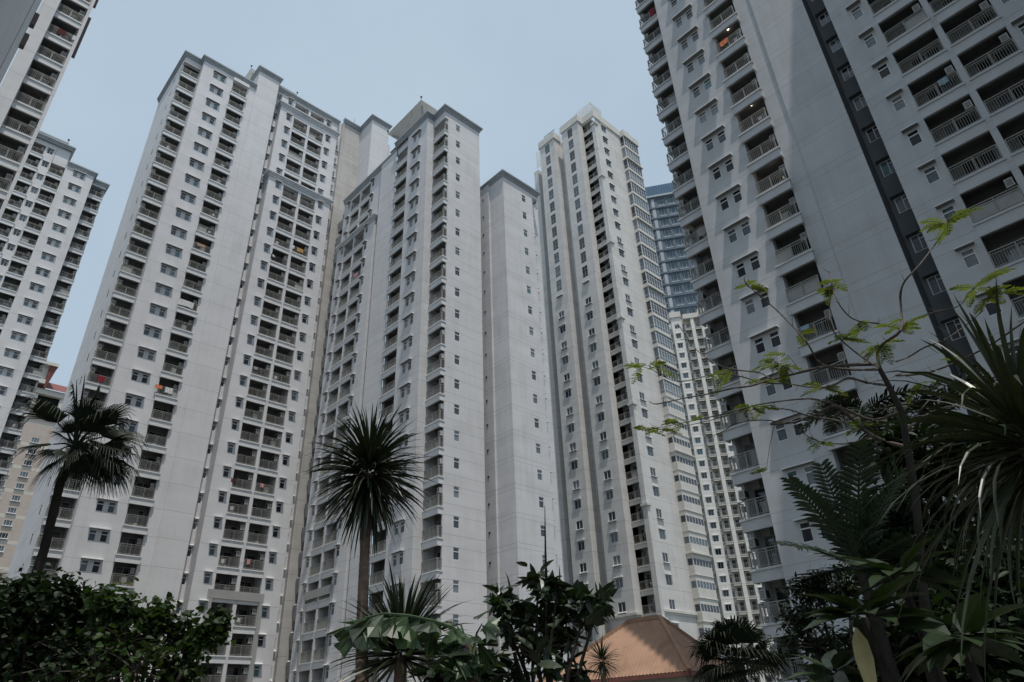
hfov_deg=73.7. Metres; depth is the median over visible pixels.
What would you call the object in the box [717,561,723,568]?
window
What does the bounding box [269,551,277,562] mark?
window
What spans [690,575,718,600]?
bay window
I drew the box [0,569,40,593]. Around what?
palm
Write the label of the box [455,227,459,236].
window
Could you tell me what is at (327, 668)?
window
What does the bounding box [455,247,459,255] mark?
window
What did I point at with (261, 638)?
window
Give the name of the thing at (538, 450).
window
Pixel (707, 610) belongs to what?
bay window
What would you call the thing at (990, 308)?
window
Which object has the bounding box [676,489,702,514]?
bay window
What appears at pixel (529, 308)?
window
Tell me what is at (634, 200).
balcony
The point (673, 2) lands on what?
window
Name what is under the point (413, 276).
window
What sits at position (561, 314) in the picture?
window
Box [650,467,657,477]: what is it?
window
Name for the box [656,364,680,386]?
bay window
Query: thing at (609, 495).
window
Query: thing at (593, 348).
window
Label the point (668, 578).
window
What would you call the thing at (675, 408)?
bay window
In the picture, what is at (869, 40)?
window
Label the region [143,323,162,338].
window
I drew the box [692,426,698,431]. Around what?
window
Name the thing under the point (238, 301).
window
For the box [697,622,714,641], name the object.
bay window
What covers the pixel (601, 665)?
dragon tree
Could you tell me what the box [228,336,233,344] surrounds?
window
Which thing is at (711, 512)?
window
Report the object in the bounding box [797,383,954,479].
foxtail palm
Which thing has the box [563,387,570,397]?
window
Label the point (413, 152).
window
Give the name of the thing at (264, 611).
window
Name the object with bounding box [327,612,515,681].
fishtail palm
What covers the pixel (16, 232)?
window
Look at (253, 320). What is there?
window
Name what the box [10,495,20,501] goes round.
window
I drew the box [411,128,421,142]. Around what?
window
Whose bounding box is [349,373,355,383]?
window
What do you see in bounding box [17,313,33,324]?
window
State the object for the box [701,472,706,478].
window
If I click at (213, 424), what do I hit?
window
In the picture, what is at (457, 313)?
window
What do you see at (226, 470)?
window
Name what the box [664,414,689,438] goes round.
bay window
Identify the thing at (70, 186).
window
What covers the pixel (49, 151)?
window
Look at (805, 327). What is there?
towel
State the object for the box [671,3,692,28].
window
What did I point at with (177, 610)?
window
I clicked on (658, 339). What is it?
bay window
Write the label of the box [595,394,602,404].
window
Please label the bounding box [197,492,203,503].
window
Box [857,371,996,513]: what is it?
foxtail palm
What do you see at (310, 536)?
window
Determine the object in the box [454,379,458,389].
window
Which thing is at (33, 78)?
apartment tower
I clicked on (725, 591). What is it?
window
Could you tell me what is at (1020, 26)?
window
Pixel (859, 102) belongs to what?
window
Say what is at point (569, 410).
window
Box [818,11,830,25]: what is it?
window
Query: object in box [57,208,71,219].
window
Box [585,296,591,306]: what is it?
window
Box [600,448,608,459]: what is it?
window
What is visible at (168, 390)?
towel
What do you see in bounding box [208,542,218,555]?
window
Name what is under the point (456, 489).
window
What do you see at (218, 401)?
window
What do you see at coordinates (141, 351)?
window
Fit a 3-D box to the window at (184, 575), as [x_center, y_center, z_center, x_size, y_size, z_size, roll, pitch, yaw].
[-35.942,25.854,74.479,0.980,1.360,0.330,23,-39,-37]
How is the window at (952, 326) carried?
in the apartment tower at (849, 144)
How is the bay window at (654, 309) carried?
in the apartment tower at (631, 518)
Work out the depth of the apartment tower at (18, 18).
35.00 m
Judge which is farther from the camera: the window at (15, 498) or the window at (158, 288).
the window at (15, 498)
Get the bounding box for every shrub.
[766,560,876,681]
[834,519,1023,681]
[843,408,1023,607]
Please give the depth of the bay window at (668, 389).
108.71 m
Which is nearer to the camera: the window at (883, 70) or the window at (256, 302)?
the window at (883, 70)
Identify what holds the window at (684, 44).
in the apartment tower at (849, 144)
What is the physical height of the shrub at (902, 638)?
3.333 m
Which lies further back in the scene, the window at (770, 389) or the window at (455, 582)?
the window at (455, 582)
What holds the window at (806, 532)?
in the apartment tower at (849, 144)
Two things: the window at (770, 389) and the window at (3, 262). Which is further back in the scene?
the window at (3, 262)
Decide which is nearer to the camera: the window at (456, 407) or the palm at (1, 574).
the palm at (1, 574)
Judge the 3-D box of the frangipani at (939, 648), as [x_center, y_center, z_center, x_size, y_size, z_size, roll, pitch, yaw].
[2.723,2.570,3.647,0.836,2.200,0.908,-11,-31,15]
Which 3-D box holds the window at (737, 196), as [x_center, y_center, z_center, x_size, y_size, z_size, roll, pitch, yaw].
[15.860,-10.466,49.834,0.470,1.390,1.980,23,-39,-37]
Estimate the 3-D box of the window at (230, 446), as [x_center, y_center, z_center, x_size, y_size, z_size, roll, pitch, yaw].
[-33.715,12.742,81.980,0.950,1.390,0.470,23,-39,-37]
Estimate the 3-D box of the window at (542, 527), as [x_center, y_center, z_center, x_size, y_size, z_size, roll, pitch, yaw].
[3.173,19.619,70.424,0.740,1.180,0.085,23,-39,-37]
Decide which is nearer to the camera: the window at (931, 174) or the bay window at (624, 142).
the window at (931, 174)
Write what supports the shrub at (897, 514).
on the ground
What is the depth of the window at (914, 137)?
41.17 m
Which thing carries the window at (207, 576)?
in the apartment tower at (241, 177)
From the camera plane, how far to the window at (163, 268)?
85.81 m
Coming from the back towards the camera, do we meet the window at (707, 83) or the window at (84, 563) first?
the window at (84, 563)
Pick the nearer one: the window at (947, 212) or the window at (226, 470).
the window at (947, 212)
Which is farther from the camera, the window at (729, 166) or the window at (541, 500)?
the window at (541, 500)
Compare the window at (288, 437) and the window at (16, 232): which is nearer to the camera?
the window at (288, 437)
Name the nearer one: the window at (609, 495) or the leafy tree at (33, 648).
the leafy tree at (33, 648)
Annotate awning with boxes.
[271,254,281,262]
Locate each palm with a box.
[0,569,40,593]
[5,376,153,575]
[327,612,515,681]
[685,615,796,681]
[769,441,948,681]
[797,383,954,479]
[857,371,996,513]
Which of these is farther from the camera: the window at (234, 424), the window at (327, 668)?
the window at (234, 424)
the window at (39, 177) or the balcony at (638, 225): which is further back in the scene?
the balcony at (638, 225)
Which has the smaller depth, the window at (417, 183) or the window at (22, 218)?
the window at (417, 183)
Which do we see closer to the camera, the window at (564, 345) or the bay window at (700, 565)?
the bay window at (700, 565)
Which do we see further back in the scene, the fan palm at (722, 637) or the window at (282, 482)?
the window at (282, 482)
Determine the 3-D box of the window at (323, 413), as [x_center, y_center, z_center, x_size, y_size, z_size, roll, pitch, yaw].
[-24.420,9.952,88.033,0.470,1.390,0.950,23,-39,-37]
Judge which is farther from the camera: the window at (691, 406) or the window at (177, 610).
the window at (691, 406)
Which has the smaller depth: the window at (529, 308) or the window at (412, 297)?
the window at (412, 297)
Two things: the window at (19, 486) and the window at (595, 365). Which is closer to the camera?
the window at (595, 365)
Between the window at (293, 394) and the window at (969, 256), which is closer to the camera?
the window at (969, 256)
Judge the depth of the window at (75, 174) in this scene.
120.57 m
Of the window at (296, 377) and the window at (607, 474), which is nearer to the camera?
the window at (296, 377)
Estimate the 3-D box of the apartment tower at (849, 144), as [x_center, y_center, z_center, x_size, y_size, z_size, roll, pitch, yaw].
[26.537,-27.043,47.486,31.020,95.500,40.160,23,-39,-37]
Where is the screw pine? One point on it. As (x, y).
(1002, 400)
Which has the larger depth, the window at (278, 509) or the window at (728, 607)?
the window at (728, 607)
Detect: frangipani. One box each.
[781,649,880,681]
[796,571,946,681]
[831,535,992,681]
[890,592,1023,681]
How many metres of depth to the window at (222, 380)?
86.65 m
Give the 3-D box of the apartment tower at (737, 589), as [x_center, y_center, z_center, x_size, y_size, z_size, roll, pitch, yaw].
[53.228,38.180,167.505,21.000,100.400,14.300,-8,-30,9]
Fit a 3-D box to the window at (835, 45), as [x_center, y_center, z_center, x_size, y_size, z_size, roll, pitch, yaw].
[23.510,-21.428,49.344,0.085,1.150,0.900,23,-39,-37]
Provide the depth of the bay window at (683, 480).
101.23 m
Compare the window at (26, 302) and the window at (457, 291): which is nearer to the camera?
the window at (457, 291)
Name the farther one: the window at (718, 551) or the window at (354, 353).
the window at (718, 551)
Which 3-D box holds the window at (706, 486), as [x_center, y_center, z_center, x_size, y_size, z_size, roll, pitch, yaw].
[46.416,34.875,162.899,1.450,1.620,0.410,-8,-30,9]
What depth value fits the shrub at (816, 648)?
6.33 m
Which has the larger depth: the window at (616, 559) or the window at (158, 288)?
the window at (616, 559)
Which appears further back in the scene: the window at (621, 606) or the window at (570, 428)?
the window at (570, 428)
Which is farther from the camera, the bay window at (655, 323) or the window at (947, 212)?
the bay window at (655, 323)
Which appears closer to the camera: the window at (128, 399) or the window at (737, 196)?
the window at (737, 196)
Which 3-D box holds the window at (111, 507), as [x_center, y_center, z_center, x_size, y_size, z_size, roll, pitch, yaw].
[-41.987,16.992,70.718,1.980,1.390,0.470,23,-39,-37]
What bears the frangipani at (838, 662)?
on the ground
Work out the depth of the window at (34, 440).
173.34 m
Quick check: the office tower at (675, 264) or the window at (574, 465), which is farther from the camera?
the office tower at (675, 264)
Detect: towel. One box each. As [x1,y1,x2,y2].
[97,375,104,381]
[165,387,172,393]
[649,7,654,15]
[720,37,727,46]
[800,324,809,330]
[937,76,948,85]
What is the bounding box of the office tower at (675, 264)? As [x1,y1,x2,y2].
[645,182,703,324]
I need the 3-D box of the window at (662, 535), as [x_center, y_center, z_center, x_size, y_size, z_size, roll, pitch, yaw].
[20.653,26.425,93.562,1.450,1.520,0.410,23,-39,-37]
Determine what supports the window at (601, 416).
in the apartment tower at (631, 518)
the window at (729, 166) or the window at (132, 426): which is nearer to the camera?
the window at (729, 166)
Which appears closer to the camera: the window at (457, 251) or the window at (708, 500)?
the window at (457, 251)
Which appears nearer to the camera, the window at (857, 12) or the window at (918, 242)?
the window at (918, 242)
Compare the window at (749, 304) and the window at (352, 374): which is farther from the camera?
the window at (352, 374)
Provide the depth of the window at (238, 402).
85.08 m
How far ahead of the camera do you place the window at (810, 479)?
39.30 m
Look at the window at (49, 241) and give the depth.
113.07 m
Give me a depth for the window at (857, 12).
47.17 m
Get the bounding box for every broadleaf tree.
[404,646,522,681]
[473,520,618,681]
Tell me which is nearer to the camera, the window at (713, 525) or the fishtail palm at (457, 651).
the fishtail palm at (457, 651)
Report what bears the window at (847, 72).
in the apartment tower at (849, 144)
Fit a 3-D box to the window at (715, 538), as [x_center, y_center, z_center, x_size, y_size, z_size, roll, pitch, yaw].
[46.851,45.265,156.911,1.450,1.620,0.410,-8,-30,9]
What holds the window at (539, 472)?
in the apartment tower at (521, 500)
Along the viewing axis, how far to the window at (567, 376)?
110.88 m
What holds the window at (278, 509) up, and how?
in the apartment tower at (241, 177)
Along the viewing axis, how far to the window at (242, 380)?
86.55 m
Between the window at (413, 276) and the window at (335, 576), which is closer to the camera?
the window at (335, 576)
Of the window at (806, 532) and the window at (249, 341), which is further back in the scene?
the window at (249, 341)
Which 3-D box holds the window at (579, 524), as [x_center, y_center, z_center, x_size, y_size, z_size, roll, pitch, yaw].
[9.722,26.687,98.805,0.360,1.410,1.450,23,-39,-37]
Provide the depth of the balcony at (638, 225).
125.19 m
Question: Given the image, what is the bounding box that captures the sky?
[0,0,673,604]
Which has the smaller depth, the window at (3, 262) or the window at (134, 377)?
the window at (134, 377)
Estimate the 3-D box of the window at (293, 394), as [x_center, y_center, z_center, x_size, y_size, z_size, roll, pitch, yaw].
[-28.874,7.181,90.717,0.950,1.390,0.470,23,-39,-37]
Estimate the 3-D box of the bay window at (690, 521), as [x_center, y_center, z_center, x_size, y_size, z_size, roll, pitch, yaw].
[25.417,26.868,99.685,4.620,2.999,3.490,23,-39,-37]
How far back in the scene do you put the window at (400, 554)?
66.18 m
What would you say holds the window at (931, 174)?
in the apartment tower at (849, 144)
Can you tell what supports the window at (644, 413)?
in the apartment tower at (631, 518)
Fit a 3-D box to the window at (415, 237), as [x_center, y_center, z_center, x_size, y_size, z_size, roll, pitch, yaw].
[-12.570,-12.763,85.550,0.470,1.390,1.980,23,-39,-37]
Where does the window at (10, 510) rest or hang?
in the apartment block
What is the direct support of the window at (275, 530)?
in the apartment tower at (241, 177)
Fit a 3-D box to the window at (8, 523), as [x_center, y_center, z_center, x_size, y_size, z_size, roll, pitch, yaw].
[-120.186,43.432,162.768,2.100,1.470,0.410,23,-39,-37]
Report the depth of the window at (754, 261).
46.93 m
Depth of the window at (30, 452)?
171.67 m
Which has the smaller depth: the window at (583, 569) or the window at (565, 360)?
the window at (583, 569)
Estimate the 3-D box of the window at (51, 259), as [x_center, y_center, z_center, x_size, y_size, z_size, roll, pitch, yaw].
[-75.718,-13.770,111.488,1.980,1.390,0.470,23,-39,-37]
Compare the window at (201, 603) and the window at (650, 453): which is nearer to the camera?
the window at (201, 603)
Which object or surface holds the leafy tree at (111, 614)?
on the ground
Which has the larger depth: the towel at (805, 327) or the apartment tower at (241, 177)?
the apartment tower at (241, 177)
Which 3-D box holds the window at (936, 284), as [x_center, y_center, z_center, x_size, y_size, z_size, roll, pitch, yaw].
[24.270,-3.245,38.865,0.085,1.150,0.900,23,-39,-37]
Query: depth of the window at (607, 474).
98.50 m
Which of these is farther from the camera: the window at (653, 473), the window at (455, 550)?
the window at (653, 473)
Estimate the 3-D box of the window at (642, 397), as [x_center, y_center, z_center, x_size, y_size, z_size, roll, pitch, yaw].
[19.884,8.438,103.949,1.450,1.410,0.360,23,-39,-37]
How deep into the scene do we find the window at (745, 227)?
48.44 m
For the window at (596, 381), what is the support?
in the apartment tower at (631, 518)
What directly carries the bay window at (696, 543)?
in the apartment tower at (631, 518)
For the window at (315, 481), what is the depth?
83.68 m
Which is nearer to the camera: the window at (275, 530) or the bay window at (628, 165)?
the window at (275, 530)
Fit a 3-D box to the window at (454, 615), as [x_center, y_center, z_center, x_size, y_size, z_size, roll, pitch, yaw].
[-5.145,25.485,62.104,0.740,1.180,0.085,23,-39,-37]
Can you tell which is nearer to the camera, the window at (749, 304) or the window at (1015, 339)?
the window at (1015, 339)
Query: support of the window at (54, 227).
in the apartment tower at (42, 256)
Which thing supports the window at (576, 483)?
in the apartment tower at (631, 518)
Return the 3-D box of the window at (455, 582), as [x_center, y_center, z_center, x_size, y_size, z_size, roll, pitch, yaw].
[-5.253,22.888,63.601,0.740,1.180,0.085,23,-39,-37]
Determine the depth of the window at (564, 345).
113.90 m
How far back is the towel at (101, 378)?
76.36 m
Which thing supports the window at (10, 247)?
in the apartment tower at (42, 256)
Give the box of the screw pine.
[846,279,1023,681]
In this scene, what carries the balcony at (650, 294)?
in the apartment tower at (631, 518)
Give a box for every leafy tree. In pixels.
[0,563,132,681]
[51,577,236,681]
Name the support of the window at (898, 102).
in the apartment tower at (849, 144)
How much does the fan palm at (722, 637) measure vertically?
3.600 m
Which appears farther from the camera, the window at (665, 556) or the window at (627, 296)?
the window at (627, 296)
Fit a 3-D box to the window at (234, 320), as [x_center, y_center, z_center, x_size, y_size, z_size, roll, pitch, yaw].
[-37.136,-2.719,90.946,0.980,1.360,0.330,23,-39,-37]
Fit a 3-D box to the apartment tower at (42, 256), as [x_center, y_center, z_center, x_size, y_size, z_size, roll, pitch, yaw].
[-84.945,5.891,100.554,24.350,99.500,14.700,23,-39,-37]
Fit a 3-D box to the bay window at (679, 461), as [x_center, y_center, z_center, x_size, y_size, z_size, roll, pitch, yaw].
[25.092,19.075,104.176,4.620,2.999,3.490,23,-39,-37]
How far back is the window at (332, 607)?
71.98 m
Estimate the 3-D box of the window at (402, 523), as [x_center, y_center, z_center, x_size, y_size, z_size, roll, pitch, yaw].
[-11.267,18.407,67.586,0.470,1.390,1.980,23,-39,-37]
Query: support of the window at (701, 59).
in the apartment tower at (849, 144)
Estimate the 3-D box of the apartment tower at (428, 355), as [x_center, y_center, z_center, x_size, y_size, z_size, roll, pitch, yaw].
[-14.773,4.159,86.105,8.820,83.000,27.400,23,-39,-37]
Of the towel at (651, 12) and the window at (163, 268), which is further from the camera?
the window at (163, 268)
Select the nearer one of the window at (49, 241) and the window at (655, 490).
the window at (655, 490)
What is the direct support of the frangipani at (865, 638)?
on the ground
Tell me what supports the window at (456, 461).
in the apartment tower at (428, 355)
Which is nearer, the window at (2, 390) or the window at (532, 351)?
the window at (532, 351)
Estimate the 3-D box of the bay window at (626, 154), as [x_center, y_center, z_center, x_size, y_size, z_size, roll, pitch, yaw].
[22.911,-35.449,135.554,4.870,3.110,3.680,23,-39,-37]
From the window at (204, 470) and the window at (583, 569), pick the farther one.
the window at (583, 569)
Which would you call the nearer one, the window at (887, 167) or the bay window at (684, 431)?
the window at (887, 167)
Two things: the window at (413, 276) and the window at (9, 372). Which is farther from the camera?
the window at (9, 372)
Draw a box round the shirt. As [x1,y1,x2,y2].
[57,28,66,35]
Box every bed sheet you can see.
[177,298,193,308]
[697,225,705,237]
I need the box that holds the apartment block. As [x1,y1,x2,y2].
[0,361,66,583]
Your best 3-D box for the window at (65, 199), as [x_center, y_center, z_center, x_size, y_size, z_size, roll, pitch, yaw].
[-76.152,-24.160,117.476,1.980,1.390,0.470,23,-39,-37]
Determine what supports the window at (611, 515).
in the apartment tower at (631, 518)
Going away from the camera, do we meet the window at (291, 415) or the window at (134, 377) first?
the window at (134, 377)
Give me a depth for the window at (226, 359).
88.14 m
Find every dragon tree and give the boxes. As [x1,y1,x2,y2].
[304,401,436,681]
[322,558,474,681]
[585,636,620,681]
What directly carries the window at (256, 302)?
in the apartment tower at (241, 177)
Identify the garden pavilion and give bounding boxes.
[535,615,732,681]
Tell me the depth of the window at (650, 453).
99.64 m
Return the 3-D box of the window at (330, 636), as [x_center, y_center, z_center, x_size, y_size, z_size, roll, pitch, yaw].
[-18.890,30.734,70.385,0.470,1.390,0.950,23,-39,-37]
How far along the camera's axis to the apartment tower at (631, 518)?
106.82 m
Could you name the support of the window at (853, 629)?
in the apartment tower at (849, 144)
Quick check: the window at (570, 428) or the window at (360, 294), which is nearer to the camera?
the window at (360, 294)
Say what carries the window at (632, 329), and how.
in the apartment tower at (631, 518)
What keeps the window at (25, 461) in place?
in the apartment block
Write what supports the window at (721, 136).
in the apartment tower at (849, 144)
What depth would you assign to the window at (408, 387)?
75.22 m
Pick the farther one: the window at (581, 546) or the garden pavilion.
the window at (581, 546)
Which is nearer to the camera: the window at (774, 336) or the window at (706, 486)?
the window at (774, 336)
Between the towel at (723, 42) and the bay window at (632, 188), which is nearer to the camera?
the towel at (723, 42)
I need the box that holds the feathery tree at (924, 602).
[624,206,1023,681]
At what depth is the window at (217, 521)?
77.58 m
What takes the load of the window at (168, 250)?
in the apartment tower at (241, 177)
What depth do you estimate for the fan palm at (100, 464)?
12.51 m
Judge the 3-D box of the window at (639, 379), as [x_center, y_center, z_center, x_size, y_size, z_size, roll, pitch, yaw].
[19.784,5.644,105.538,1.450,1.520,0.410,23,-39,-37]
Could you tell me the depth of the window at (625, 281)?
114.65 m
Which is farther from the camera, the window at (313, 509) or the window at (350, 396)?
the window at (350, 396)
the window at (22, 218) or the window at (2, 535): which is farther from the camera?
the window at (2, 535)
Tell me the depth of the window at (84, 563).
67.80 m
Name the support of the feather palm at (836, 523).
on the ground
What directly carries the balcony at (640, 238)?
in the apartment tower at (631, 518)
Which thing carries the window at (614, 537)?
in the apartment tower at (631, 518)
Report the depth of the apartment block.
168.71 m
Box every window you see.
[0,257,8,266]
[0,365,13,376]
[0,385,7,394]
[0,532,8,539]
[2,520,12,526]
[3,347,20,358]
[6,242,14,250]
[6,507,16,513]
[10,330,26,341]
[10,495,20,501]
[13,228,21,236]
[14,483,24,489]
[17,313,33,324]
[18,471,27,477]
[19,213,26,221]
[22,460,31,466]
[23,297,39,308]
[24,199,32,207]
[26,448,34,454]
[29,281,44,292]
[30,186,38,193]
[30,437,39,443]
[35,266,50,276]
[36,172,43,180]
[41,159,49,167]
[41,251,56,261]
[46,236,61,247]
[47,147,54,154]
[52,222,66,233]
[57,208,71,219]
[62,195,76,205]
[67,182,81,192]
[72,169,85,179]
[79,557,103,572]
[87,526,111,542]
[95,497,118,512]
[117,417,138,431]
[125,392,144,407]
[131,368,151,383]
[137,345,156,360]
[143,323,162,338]
[149,302,167,316]
[155,282,173,296]
[160,262,177,276]
[165,243,182,256]
[170,224,187,238]
[176,601,182,613]
[181,572,188,584]
[186,544,193,556]
[192,517,198,529]
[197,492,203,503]
[198,599,208,612]
[202,467,208,478]
[203,570,213,583]
[207,443,213,453]
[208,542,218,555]
[211,420,217,430]
[213,515,223,528]
[216,398,221,407]
[218,490,227,502]
[220,376,225,386]
[223,465,231,477]
[224,356,229,365]
[227,441,236,452]
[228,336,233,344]
[231,418,240,429]
[232,316,237,325]
[236,297,241,306]
[236,396,243,407]
[239,374,247,385]
[243,354,251,364]
[247,333,254,344]
[250,314,258,324]
[253,663,262,676]
[254,295,261,305]
[257,633,266,646]
[261,605,270,617]
[265,577,274,589]
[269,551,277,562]
[272,525,281,536]
[276,500,284,512]
[279,477,287,488]
[282,454,290,464]
[285,432,293,442]
[289,410,296,421]
[291,389,298,400]
[294,369,301,379]
[297,350,303,360]
[299,331,306,341]
[300,582,306,594]
[303,555,309,567]
[306,529,312,541]
[309,504,315,515]
[312,480,317,491]
[320,412,325,423]
[322,391,327,402]
[322,663,329,678]
[325,632,331,646]
[328,601,334,615]
[331,571,337,585]
[333,543,340,556]
[347,395,353,405]
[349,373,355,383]
[351,352,356,363]
[355,312,360,322]
[356,293,362,303]
[389,549,403,566]
[391,518,404,535]
[395,433,408,449]
[397,407,409,423]
[398,382,410,398]
[399,358,411,373]
[400,334,412,350]
[401,312,413,328]
[403,291,414,306]
[404,270,415,285]
[405,250,416,265]
[406,231,416,246]
[407,212,417,227]
[408,194,418,209]
[409,160,419,174]
[409,177,419,191]
[410,144,420,158]
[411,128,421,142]
[453,516,458,528]
[453,547,458,559]
[453,580,458,593]
[453,614,458,627]
[454,354,459,364]
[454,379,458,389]
[454,404,458,414]
[454,430,458,441]
[454,457,458,468]
[454,486,458,497]
[455,209,459,217]
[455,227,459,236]
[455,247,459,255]
[455,267,459,275]
[455,287,459,296]
[455,309,459,318]
[455,331,459,341]
[528,306,531,314]
[529,326,533,335]
[530,348,534,357]
[532,371,535,379]
[533,394,537,403]
[534,418,538,428]
[536,443,540,453]
[537,469,541,480]
[539,497,543,507]
[540,525,544,536]
[558,310,564,319]
[558,323,565,333]
[561,340,567,350]
[561,354,567,364]
[563,373,569,382]
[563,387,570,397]
[566,407,572,416]
[566,422,573,432]
[569,442,576,452]
[569,459,577,469]
[572,480,579,490]
[572,497,580,509]
[575,520,583,530]
[576,539,584,550]
[579,562,586,573]
[583,629,592,641]
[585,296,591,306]
[585,310,592,320]
[588,328,594,337]
[588,341,596,352]
[592,360,598,369]
[592,375,600,385]
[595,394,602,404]
[596,410,604,421]
[599,431,606,441]
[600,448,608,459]
[603,470,611,480]
[604,488,612,499]
[607,511,616,522]
[608,530,617,542]
[612,555,620,566]
[613,575,622,587]
[617,602,626,613]
[620,136,639,157]
[621,147,642,169]
[622,276,628,285]
[623,159,643,179]
[625,170,645,191]
[625,293,631,302]
[627,181,646,202]
[627,307,633,316]
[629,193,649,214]
[630,325,636,333]
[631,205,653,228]
[631,338,637,348]
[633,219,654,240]
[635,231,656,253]
[636,372,642,382]
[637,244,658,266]
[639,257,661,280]
[639,392,646,401]
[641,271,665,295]
[641,407,648,418]
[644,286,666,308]
[646,300,669,323]
[646,445,653,456]
[648,315,671,338]
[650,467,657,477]
[651,330,674,354]
[652,485,659,496]
[653,346,678,371]
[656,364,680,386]
[656,508,663,518]
[658,379,683,403]
[658,528,665,539]
[661,396,686,420]
[662,552,670,563]
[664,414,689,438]
[665,573,672,585]
[667,432,694,457]
[668,0,677,6]
[669,599,675,609]
[670,451,695,475]
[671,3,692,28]
[673,470,699,494]
[676,25,698,50]
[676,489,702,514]
[679,510,706,534]
[682,48,704,73]
[683,531,712,556]
[686,553,714,577]
[688,72,711,98]
[688,404,694,409]
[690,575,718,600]
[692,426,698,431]
[693,598,720,622]
[694,98,718,124]
[694,437,700,442]
[697,448,702,454]
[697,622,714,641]
[699,460,704,466]
[700,124,725,151]
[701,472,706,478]
[703,484,709,490]
[706,496,711,502]
[707,153,733,180]
[707,509,713,515]
[710,521,716,528]
[712,534,718,541]
[714,183,742,210]
[714,548,721,554]
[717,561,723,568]
[719,575,726,582]
[722,215,750,243]
[722,589,728,596]
[725,603,731,610]
[730,249,760,278]
[739,286,770,314]
[748,325,781,354]
[758,367,792,396]
[769,411,804,441]
[780,459,817,490]
[793,513,828,542]
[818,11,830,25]
[820,629,854,648]
[829,37,841,52]
[840,65,853,80]
[845,0,863,20]
[853,94,866,110]
[857,26,876,48]
[865,125,880,142]
[871,55,890,79]
[879,158,894,176]
[885,87,906,111]
[894,194,910,213]
[900,121,922,146]
[910,232,927,252]
[917,158,940,183]
[927,274,945,294]
[934,198,957,221]
[945,318,965,340]
[953,240,980,268]
[975,288,1002,315]
[997,337,1019,359]
[1010,13,1023,36]
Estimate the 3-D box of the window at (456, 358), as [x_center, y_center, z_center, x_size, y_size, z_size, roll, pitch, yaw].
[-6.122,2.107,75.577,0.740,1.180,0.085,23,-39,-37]
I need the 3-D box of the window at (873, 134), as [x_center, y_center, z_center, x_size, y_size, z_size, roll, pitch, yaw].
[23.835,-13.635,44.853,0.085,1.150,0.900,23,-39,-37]
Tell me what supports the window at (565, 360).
in the apartment tower at (631, 518)
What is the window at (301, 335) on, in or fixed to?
in the apartment tower at (241, 177)
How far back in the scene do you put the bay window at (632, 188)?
129.68 m
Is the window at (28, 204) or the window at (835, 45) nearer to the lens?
the window at (835, 45)
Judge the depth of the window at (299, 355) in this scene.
93.78 m
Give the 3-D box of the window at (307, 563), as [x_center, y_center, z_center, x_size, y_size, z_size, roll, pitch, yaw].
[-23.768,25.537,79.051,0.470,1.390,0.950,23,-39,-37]
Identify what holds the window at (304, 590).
in the apartment tower at (428, 355)
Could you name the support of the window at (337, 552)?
in the apartment tower at (428, 355)
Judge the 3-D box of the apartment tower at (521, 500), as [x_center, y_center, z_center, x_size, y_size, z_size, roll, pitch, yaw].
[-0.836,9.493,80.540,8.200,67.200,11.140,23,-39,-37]
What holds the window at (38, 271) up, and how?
in the apartment tower at (42, 256)
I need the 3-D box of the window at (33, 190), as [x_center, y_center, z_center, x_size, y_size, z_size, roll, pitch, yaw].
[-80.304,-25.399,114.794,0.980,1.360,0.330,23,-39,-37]
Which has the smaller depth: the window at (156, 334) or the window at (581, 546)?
the window at (156, 334)
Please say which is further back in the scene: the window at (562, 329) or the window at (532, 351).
the window at (562, 329)
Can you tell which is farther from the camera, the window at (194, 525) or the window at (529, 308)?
the window at (529, 308)
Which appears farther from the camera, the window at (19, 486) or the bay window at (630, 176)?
the window at (19, 486)
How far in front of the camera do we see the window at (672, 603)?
89.16 m
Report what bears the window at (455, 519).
in the apartment tower at (428, 355)
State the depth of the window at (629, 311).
111.67 m
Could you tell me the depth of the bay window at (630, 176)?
131.22 m
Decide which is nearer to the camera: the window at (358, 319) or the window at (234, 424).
the window at (234, 424)
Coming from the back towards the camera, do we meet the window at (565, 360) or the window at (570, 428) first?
the window at (565, 360)
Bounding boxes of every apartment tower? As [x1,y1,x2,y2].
[0,0,41,82]
[0,0,98,219]
[0,130,109,492]
[5,50,392,681]
[286,96,487,681]
[480,169,566,681]
[533,102,725,657]
[635,0,1023,681]
[669,308,781,681]
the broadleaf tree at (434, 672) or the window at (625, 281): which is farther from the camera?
the window at (625, 281)
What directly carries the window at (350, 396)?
in the apartment tower at (428, 355)
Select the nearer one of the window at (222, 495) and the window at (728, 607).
the window at (222, 495)
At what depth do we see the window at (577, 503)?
100.49 m
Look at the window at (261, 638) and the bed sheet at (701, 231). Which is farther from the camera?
the window at (261, 638)
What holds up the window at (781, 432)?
in the apartment tower at (849, 144)
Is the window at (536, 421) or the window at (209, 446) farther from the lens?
the window at (209, 446)
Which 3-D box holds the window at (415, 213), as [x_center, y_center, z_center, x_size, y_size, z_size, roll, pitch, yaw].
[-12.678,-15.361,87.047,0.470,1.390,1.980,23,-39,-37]
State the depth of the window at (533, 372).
79.48 m
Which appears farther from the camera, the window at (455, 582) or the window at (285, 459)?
the window at (285, 459)
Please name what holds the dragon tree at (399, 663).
on the ground
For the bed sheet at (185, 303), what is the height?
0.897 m
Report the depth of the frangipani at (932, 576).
4.74 m

